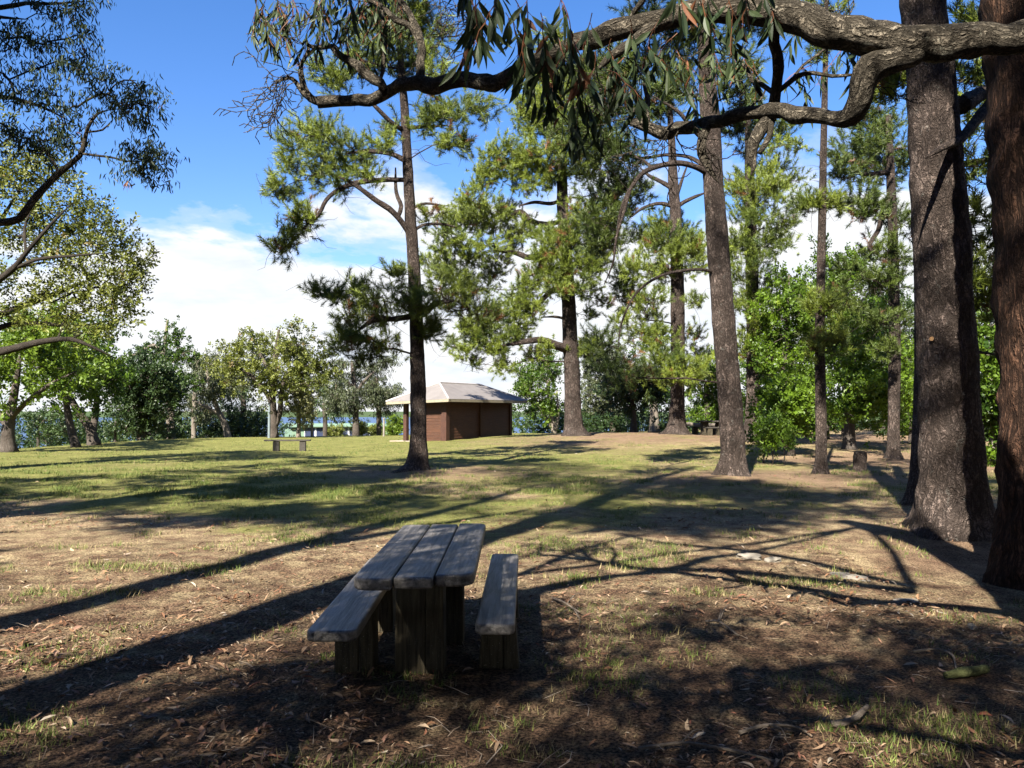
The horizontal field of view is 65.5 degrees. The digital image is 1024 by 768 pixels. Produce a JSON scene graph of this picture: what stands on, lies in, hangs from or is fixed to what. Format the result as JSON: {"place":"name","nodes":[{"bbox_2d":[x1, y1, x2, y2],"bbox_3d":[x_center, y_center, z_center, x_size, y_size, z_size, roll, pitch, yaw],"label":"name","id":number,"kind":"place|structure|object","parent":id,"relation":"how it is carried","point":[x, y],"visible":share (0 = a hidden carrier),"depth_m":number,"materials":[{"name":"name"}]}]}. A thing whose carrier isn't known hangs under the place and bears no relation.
{"place":"outdoors","nodes":[
{"label":"outdoors","id":0,"kind":"place"},
{"bbox_2d":[0,417,689,447],"bbox_3d":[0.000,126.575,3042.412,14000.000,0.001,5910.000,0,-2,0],"label":"lake water","id":1,"kind":"structure","parent":0,"point":[285,419],"depth_m":1516.09,"materials":[{"name":"blue liquid"}]},
{"bbox_2d":[0,0,993,411],"label":"sky","id":2,"kind":"structure","parent":0,"point":[208,272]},
{"bbox_2d":[0,411,1023,767],"bbox_3d":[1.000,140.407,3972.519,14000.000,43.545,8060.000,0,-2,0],"label":"ground","id":3,"kind":"structure","parent":0,"point":[944,567],"depth_m":6.39,"materials":[{"name":"brown soil"}]},
{"bbox_2d":[21,400,84,446],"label":"shrub","id":4,"kind":"object","parent":3,"relation":"on","point":[51,430],"visible":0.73,"depth_m":46.37,"materials":[{"name":"green plant"}]},
{"bbox_2d":[0,296,123,451],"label":"broadleaf tree","id":5,"kind":"object","parent":3,"relation":"on","point":[13,361],"visible":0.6,"depth_m":31.75,"materials":[{"name":"green plant"}]},
{"bbox_2d":[19,334,123,446],"bbox_3d":[-21.067,0.359,36.594,5.553,5.520,3.821,-1,-2,30],"label":"broadleaf tree","id":6,"kind":"object","parent":3,"relation":"on","point":[74,441],"visible":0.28,"depth_m":36.57,"materials":[{"name":"green plant"}]},
{"bbox_2d":[0,100,163,357],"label":"broadleaf tree","id":7,"kind":"object","parent":3,"relation":"on","point":[138,273],"visible":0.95,"depth_m":21.98,"materials":[{"name":"green plant"}]},
{"bbox_2d":[20,308,144,444],"bbox_3d":[-21.621,-0.332,39.938,5.782,7.152,6.074,0,-2,0],"label":"broadleaf tree","id":8,"kind":"object","parent":3,"relation":"on","point":[89,426],"visible":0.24,"depth_m":39.72,"materials":[{"name":"green plant"}]},
{"bbox_2d":[0,0,189,225],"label":"gum tree","id":9,"kind":"object","parent":3,"relation":"on","point":[145,158],"visible":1,"depth_m":11.09,"materials":[{"name":"green plant"}]},
{"bbox_2d":[99,413,188,441],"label":"shrub","id":10,"kind":"object","parent":3,"relation":"on","point":[108,429],"visible":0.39,"depth_m":52.65,"materials":[{"name":"green plant"}]},
{"bbox_2d":[99,331,192,440],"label":"bushy tree","id":11,"kind":"object","parent":3,"relation":"on","point":[152,394],"visible":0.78,"depth_m":47.71,"materials":[{"name":"green plant"}]},
{"bbox_2d":[127,315,204,438],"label":"broadleaf tree","id":12,"kind":"object","parent":3,"relation":"on","point":[176,342],"visible":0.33,"depth_m":54.60,"materials":[{"name":"green plant"}]},
{"bbox_2d":[175,349,219,437],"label":"gum tree","id":13,"kind":"object","parent":3,"relation":"on","point":[193,406],"visible":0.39,"depth_m":61.74,"materials":[{"name":"green plant"}]},
{"bbox_2d":[184,347,251,436],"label":"gum tree","id":14,"kind":"object","parent":3,"relation":"on","point":[213,393],"visible":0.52,"depth_m":59.47,"materials":[{"name":"green plant"}]},
{"bbox_2d":[196,420,262,437],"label":"shrub","id":15,"kind":"object","parent":3,"relation":"on","point":[218,430],"visible":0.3,"depth_m":64.33,"materials":[{"name":"green plant"}]},
{"bbox_2d":[210,358,267,436],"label":"gum tree","id":16,"kind":"object","parent":3,"relation":"on","point":[231,406],"visible":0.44,"depth_m":65.21,"materials":[{"name":"green plant"}]},
{"bbox_2d":[268,403,270,437],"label":"pole","id":17,"kind":"object","parent":3,"relation":"on","point":[269,418],"visible":0.82,"depth_m":50.89,"materials":[{"name":"white metal"}]},
{"bbox_2d":[199,314,343,437],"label":"broadleaf tree","id":18,"kind":"object","parent":3,"relation":"on","point":[298,373],"visible":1,"depth_m":50.93,"materials":[{"name":"green plant"}]},
{"bbox_2d":[264,439,310,450],"bbox_3d":[-9.285,2.591,32.928,1.860,0.580,0.340,0,-2,-6],"label":"bench","id":19,"kind":"object","parent":3,"relation":"on","point":[276,444],"visible":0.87,"depth_m":32.84,"materials":[{"name":"grey wood"}]},
{"bbox_2d":[282,381,320,436],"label":"young tree","id":20,"kind":"object","parent":3,"relation":"on","point":[304,413],"visible":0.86,"depth_m":52.48,"materials":[{"name":"green plant"}]},
{"bbox_2d":[311,405,312,436],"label":"pole","id":21,"kind":"object","parent":3,"relation":"on","point":[311,427],"visible":0.29,"depth_m":53.85,"materials":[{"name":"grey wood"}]},
{"bbox_2d":[314,378,350,435],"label":"gum tree","id":22,"kind":"object","parent":3,"relation":"on","point":[325,416],"visible":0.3,"depth_m":65.80,"materials":[{"name":"green plant"}]},
{"bbox_2d":[320,422,348,435],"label":"shrub","id":23,"kind":"object","parent":3,"relation":"on","point":[332,430],"visible":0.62,"depth_m":71.56,"materials":[{"name":"green plant"}]},
{"bbox_2d":[283,423,386,436],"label":"green building","id":24,"kind":"structure","parent":3,"relation":"on","point":[317,428],"depth_m":85.04,"materials":[{"name":"paint"}]},
{"bbox_2d":[304,427,314,435],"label":"window","id":25,"kind":"structure","parent":24,"relation":"in","point":[308,433],"depth_m":84.54,"materials":[{"name":"glass"}]},
{"bbox_2d":[315,427,322,435],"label":"window","id":26,"kind":"structure","parent":24,"relation":"in","point":[318,429],"depth_m":84.93,"materials":[{"name":"glass"}]},
{"bbox_2d":[342,427,348,435],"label":"window","id":27,"kind":"structure","parent":24,"relation":"in","point":[345,428],"depth_m":86.06,"materials":[{"name":"white glass"}]},
{"bbox_2d":[317,347,384,435],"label":"gum tree","id":28,"kind":"object","parent":3,"relation":"on","point":[339,398],"visible":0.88,"depth_m":61.51,"materials":[{"name":"green plant"}]},
{"bbox_2d":[307,558,395,672],"bbox_3d":[-0.985,1.637,5.294,0.270,0.570,2.150,0,-2,-1],"label":"bench","id":29,"kind":"object","parent":3,"relation":"on","point":[351,621],"visible":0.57,"depth_m":4.92,"materials":[{"name":"grey wood"}]},
{"bbox_2d":[346,419,370,435],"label":"shrub","id":30,"kind":"object","parent":3,"relation":"on","point":[362,428],"visible":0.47,"depth_m":69.47,"materials":[{"name":"green plant"}]},
{"bbox_2d":[366,423,386,434],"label":"shrub","id":31,"kind":"object","parent":3,"relation":"on","point":[372,429],"visible":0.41,"depth_m":71.60,"materials":[{"name":"green plant"}]},
{"bbox_2d":[256,0,509,472],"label":"pine tree","id":32,"kind":"object","parent":3,"relation":"on","point":[413,297],"visible":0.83,"depth_m":20.87,"materials":[{"name":"green plant"}]},
{"bbox_2d":[356,351,409,434],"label":"gum tree","id":33,"kind":"object","parent":3,"relation":"on","point":[386,393],"visible":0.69,"depth_m":63.78,"materials":[{"name":"green plant"}]},
{"bbox_2d":[383,418,384,435],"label":"pole","id":34,"kind":"object","parent":3,"relation":"on","point":[383,426],"visible":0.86,"depth_m":54.88,"materials":[{"name":"white wood"}]},
{"bbox_2d":[380,414,402,435],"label":"shrub","id":35,"kind":"object","parent":3,"relation":"on","point":[394,426],"visible":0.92,"depth_m":56.54,"materials":[{"name":"green plant"}]},
{"bbox_2d":[354,523,485,673],"bbox_3d":[-0.514,1.472,5.104,0.626,0.870,2.060,0,-2,0],"label":"picnic table","id":36,"kind":"object","parent":3,"relation":"on","point":[427,573],"visible":0.98,"depth_m":4.90,"materials":[{"name":"grey wood"}]},
{"bbox_2d":[0,392,880,448],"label":"undergrowth","id":37,"kind":"object","parent":3,"relation":"on","point":[622,421],"visible":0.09,"depth_m":62.97,"materials":[{"name":"green plant"}]},
{"bbox_2d":[386,381,527,441],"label":"picnic shelter","id":38,"kind":"object","parent":3,"relation":"on","point":[456,410],"visible":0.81,"depth_m":43.55,"materials":[{"name":"brick"}]},
{"bbox_2d":[475,554,519,668],"bbox_3d":[-0.075,1.640,5.444,0.280,0.570,2.200,0,-2,1],"label":"bench","id":39,"kind":"object","parent":3,"relation":"on","point":[496,622],"visible":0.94,"depth_m":5.02,"materials":[{"name":"grey wood"}]},
{"bbox_2d":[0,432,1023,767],"bbox_3d":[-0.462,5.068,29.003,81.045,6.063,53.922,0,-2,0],"label":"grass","id":40,"kind":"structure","parent":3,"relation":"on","point":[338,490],"depth_m":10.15,"materials":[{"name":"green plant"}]},
{"bbox_2d":[0,444,1023,767],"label":"fallen leaves","id":41,"kind":"object","parent":3,"relation":"on","point":[306,718],"depth_m":5.06,"materials":[{"name":"brown plant"}]},
{"bbox_2d":[418,16,638,435],"bbox_3d":[0.745,-7.787,40.021,12.025,21.098,6.485,0,-2,0],"label":"pine tree","id":42,"kind":"object","parent":3,"relation":"on","point":[560,242],"visible":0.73,"depth_m":39.36,"materials":[{"name":"green plant"}]},
{"bbox_2d":[508,349,564,433],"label":"broadleaf tree","id":43,"kind":"object","parent":3,"relation":"on","point":[525,385],"visible":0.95,"depth_m":57.34,"materials":[{"name":"green plant"}]},
{"bbox_2d":[579,329,637,430],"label":"broadleaf tree","id":44,"kind":"object","parent":3,"relation":"on","point":[589,388],"visible":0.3,"depth_m":63.61,"materials":[{"name":"green plant"}]},
{"bbox_2d":[213,0,1023,209],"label":"gum tree","id":45,"kind":"object","parent":3,"relation":"on","point":[882,49],"visible":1,"depth_m":3.55,"materials":[{"name":"green plant"}]},
{"bbox_2d":[592,352,670,432],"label":"broadleaf tree","id":46,"kind":"object","parent":3,"relation":"on","point":[622,398],"visible":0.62,"depth_m":46.48,"materials":[{"name":"green plant"}]},
{"bbox_2d":[626,323,670,432],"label":"broadleaf tree","id":47,"kind":"object","parent":3,"relation":"on","point":[652,428],"visible":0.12,"depth_m":61.72,"materials":[{"name":"green plant"}]},
{"bbox_2d":[598,56,715,434],"bbox_3d":[7.547,-6.989,40.059,6.431,19.364,6.025,0,-2,0],"label":"pine tree","id":48,"kind":"object","parent":3,"relation":"on","point":[672,230],"visible":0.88,"depth_m":39.58,"materials":[{"name":"green plant"}]},
{"bbox_2d":[538,0,788,476],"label":"pine tree","id":49,"kind":"object","parent":3,"relation":"on","point":[732,461],"visible":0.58,"depth_m":18.91,"materials":[{"name":"green plant"}]},
{"bbox_2d":[686,422,714,425],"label":"log rail","id":50,"kind":"object","parent":3,"relation":"on","point":[695,424],"visible":0.25,"depth_m":46.20,"materials":[{"name":"grey wood"}]},
{"bbox_2d":[689,426,714,434],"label":"bench","id":51,"kind":"object","parent":3,"relation":"on","point":[694,429],"visible":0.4,"depth_m":41.48,"materials":[{"name":"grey wood"}]},
{"bbox_2d":[696,421,719,434],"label":"picnic table","id":52,"kind":"object","parent":3,"relation":"on","point":[702,425],"visible":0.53,"depth_m":40.74,"materials":[{"name":"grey wood"}]},
{"bbox_2d":[638,729,778,763],"bbox_3d":[0.925,1.705,3.796,0.632,0.043,0.272,0,-2,11],"label":"fallen branch","id":53,"kind":"object","parent":3,"relation":"on","point":[683,741],"visible":1,"depth_m":3.73,"materials":[{"name":"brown wood"}]},
{"bbox_2d":[703,427,718,435],"bbox_3d":[10.469,2.455,40.211,1.700,0.560,0.280,1,-2,-14],"label":"bench","id":54,"kind":"object","parent":3,"relation":"on","point":[709,431],"visible":0.41,"depth_m":39.98,"materials":[{"name":"grey wood"}]},
{"bbox_2d":[684,345,742,422],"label":"maple tree","id":55,"kind":"object","parent":3,"relation":"on","point":[706,410],"visible":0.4,"depth_m":55.62,"materials":[{"name":"green plant"}]},
{"bbox_2d":[705,604,744,636],"bbox_3d":[1.603,1.770,6.027,0.267,0.108,0.594,-1,-2,20],"label":"fallen branch","id":56,"kind":"object","parent":3,"relation":"on","point":[722,623],"visible":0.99,"depth_m":5.96,"materials":[{"name":"grey wood"}]},
{"bbox_2d":[736,553,761,560],"bbox_3d":[2.595,1.898,8.708,0.294,0.102,0.190,-1,-2,31],"label":"stone","id":57,"kind":"object","parent":3,"relation":"on","point":[752,556],"visible":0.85,"depth_m":8.65,"materials":[{"name":"grey stone"}]},
{"bbox_2d":[744,409,780,462],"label":"sapling","id":58,"kind":"object","parent":3,"relation":"on","point":[757,432],"visible":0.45,"depth_m":24.41,"materials":[{"name":"green plant"}]},
{"bbox_2d":[716,63,817,441],"bbox_3d":[11.321,-6.329,36.035,5.424,18.090,4.955,0,-2,0],"label":"pine tree","id":59,"kind":"object","parent":3,"relation":"on","point":[747,187],"visible":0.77,"depth_m":35.52,"materials":[{"name":"green plant"}]},
{"bbox_2d":[764,556,780,562],"bbox_3d":[2.828,1.909,8.627,0.271,0.076,0.142,2,-3,-43],"label":"stone","id":60,"kind":"object","parent":3,"relation":"on","point":[772,559],"visible":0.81,"depth_m":8.57,"materials":[{"name":"grey stone"}]},
{"bbox_2d":[738,321,808,420],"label":"broadleaf tree","id":61,"kind":"object","parent":3,"relation":"on","point":[743,366],"visible":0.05,"depth_m":51.60,"materials":[{"name":"green plant"}]},
{"bbox_2d":[751,398,798,464],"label":"sapling","id":62,"kind":"object","parent":3,"relation":"on","point":[775,418],"visible":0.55,"depth_m":23.76,"materials":[{"name":"green plant"}]},
{"bbox_2d":[738,723,812,739],"bbox_3d":[1.298,1.703,3.920,0.337,0.048,0.166,-1,-2,26],"label":"fallen branch","id":63,"kind":"object","parent":3,"relation":"on","point":[759,726],"visible":1,"depth_m":3.95,"materials":[{"name":"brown wood"}]},
{"bbox_2d":[759,413,804,464],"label":"sapling","id":64,"kind":"object","parent":3,"relation":"on","point":[785,436],"visible":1,"depth_m":23.26,"materials":[{"name":"green plant"}]},
{"bbox_2d":[742,358,831,455],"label":"maple tree","id":65,"kind":"object","parent":3,"relation":"on","point":[796,402],"visible":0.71,"depth_m":27.39,"materials":[{"name":"green plant"}]},
{"bbox_2d":[738,258,836,436],"bbox_3d":[11.753,-1.447,34.157,4.606,8.325,4.921,0,-2,0],"label":"maple tree","id":66,"kind":"object","parent":3,"relation":"on","point":[772,361],"visible":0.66,"depth_m":33.46,"materials":[{"name":"green plant"}]},
{"bbox_2d":[773,0,862,473],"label":"pine tree","id":67,"kind":"object","parent":3,"relation":"on","point":[819,340],"visible":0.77,"depth_m":19.96,"materials":[{"name":"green plant"}]},
{"bbox_2d":[801,355,847,438],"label":"maple tree","id":68,"kind":"object","parent":3,"relation":"on","point":[831,383],"visible":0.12,"depth_m":40.39,"materials":[{"name":"green plant"}]},
{"bbox_2d":[798,232,887,439],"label":"maple tree","id":69,"kind":"object","parent":3,"relation":"on","point":[834,278],"visible":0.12,"depth_m":41.68,"materials":[{"name":"green plant"}]},
{"bbox_2d":[830,704,869,726],"bbox_3d":[1.756,1.710,4.091,0.332,0.048,0.072,1,-3,-34],"label":"log","id":70,"kind":"object","parent":3,"relation":"on","point":[859,714],"visible":0.97,"depth_m":4.04,"materials":[{"name":"grey wood"}]},
{"bbox_2d":[829,572,870,581],"bbox_3d":[3.392,1.935,8.008,0.281,0.042,0.513,1,-2,-28],"label":"stone","id":71,"kind":"object","parent":3,"relation":"on","point":[845,574],"visible":0.88,"depth_m":7.94,"materials":[{"name":"grey stone"}]},
{"bbox_2d":[853,451,866,471],"bbox_3d":[9.388,2.127,21.434,0.422,0.640,0.416,0,-2,0],"label":"tree stump","id":72,"kind":"object","parent":3,"relation":"on","point":[859,461],"visible":0.89,"depth_m":21.30,"materials":[{"name":"brown wood"}]},
{"bbox_2d":[808,96,913,459],"bbox_3d":[11.903,-3.526,26.298,3.511,12.134,5.796,-2,-3,38],"label":"pine tree","id":73,"kind":"object","parent":3,"relation":"on","point":[867,146],"visible":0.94,"depth_m":25.35,"materials":[{"name":"green plant"}]},
{"bbox_2d":[813,295,913,449],"bbox_3d":[13.884,-0.429,30.996,3.772,6.168,6.272,-1,-3,34],"label":"maple tree","id":74,"kind":"object","parent":3,"relation":"on","point":[864,394],"visible":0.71,"depth_m":30.27,"materials":[{"name":"green plant"}]},
{"bbox_2d":[859,283,913,435],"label":"broadleaf tree","id":75,"kind":"object","parent":3,"relation":"on","point":[908,302],"visible":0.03,"depth_m":49.59,"materials":[{"name":"green plant"}]},
{"bbox_2d":[873,354,913,443],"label":"maple tree","id":76,"kind":"object","parent":3,"relation":"on","point":[906,430],"visible":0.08,"depth_m":36.14,"materials":[{"name":"green plant"}]},
{"bbox_2d":[893,598,918,603],"bbox_3d":[3.440,1.899,6.966,0.263,0.040,0.151,0,-2,-12],"label":"stone","id":77,"kind":"object","parent":3,"relation":"on","point":[906,599],"visible":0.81,"depth_m":6.94,"materials":[{"name":"grey stone"}]},
{"bbox_2d":[871,0,995,505],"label":"pine tree","id":78,"kind":"object","parent":3,"relation":"on","point":[982,281],"visible":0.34,"depth_m":13.90,"materials":[{"name":"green plant"}]},
{"bbox_2d":[913,648,956,667],"bbox_3d":[2.790,1.762,5.111,0.193,0.034,0.393,0,-2,-11],"label":"fallen branch","id":79,"kind":"object","parent":3,"relation":"on","point":[936,649],"visible":0.9,"depth_m":5.27,"materials":[{"name":"grey wood"}]},
{"bbox_2d":[899,0,995,541],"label":"pine tree","id":80,"kind":"object","parent":3,"relation":"on","point":[953,501],"visible":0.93,"depth_m":10.29,"materials":[{"name":"brown plant"}]},
{"bbox_2d":[943,665,989,678],"bbox_3d":[2.751,1.740,4.810,0.343,0.064,0.073,1,-2,-22],"label":"log","id":81,"kind":"object","parent":3,"relation":"on","point":[963,672],"visible":1,"depth_m":4.78,"materials":[{"name":"green plant"}]},
{"bbox_2d":[967,623,977,629],"bbox_3d":[3.461,1.830,5.987,0.052,0.065,0.090,0,-2,3],"label":"stone","id":82,"kind":"object","parent":3,"relation":"on","point":[972,626],"visible":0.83,"depth_m":5.96,"materials":[{"name":"grey stone"}]},
{"bbox_2d":[975,289,993,441],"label":"broadleaf tree","id":83,"kind":"object","parent":3,"relation":"on","point":[987,440],"visible":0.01,"depth_m":40.94,"materials":[{"name":"green plant"}]},
{"bbox_2d":[976,308,999,466],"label":"broadleaf tree","id":84,"kind":"object","parent":3,"relation":"on","point":[989,376],"visible":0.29,"depth_m":23.44,"materials":[{"name":"green plant"}]},
{"bbox_2d":[977,0,1023,590],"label":"gum tree","id":85,"kind":"object","parent":3,"relation":"on","point":[1004,117],"visible":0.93,"depth_m":7.83,"materials":[{"name":"brown plant"}]}
]}

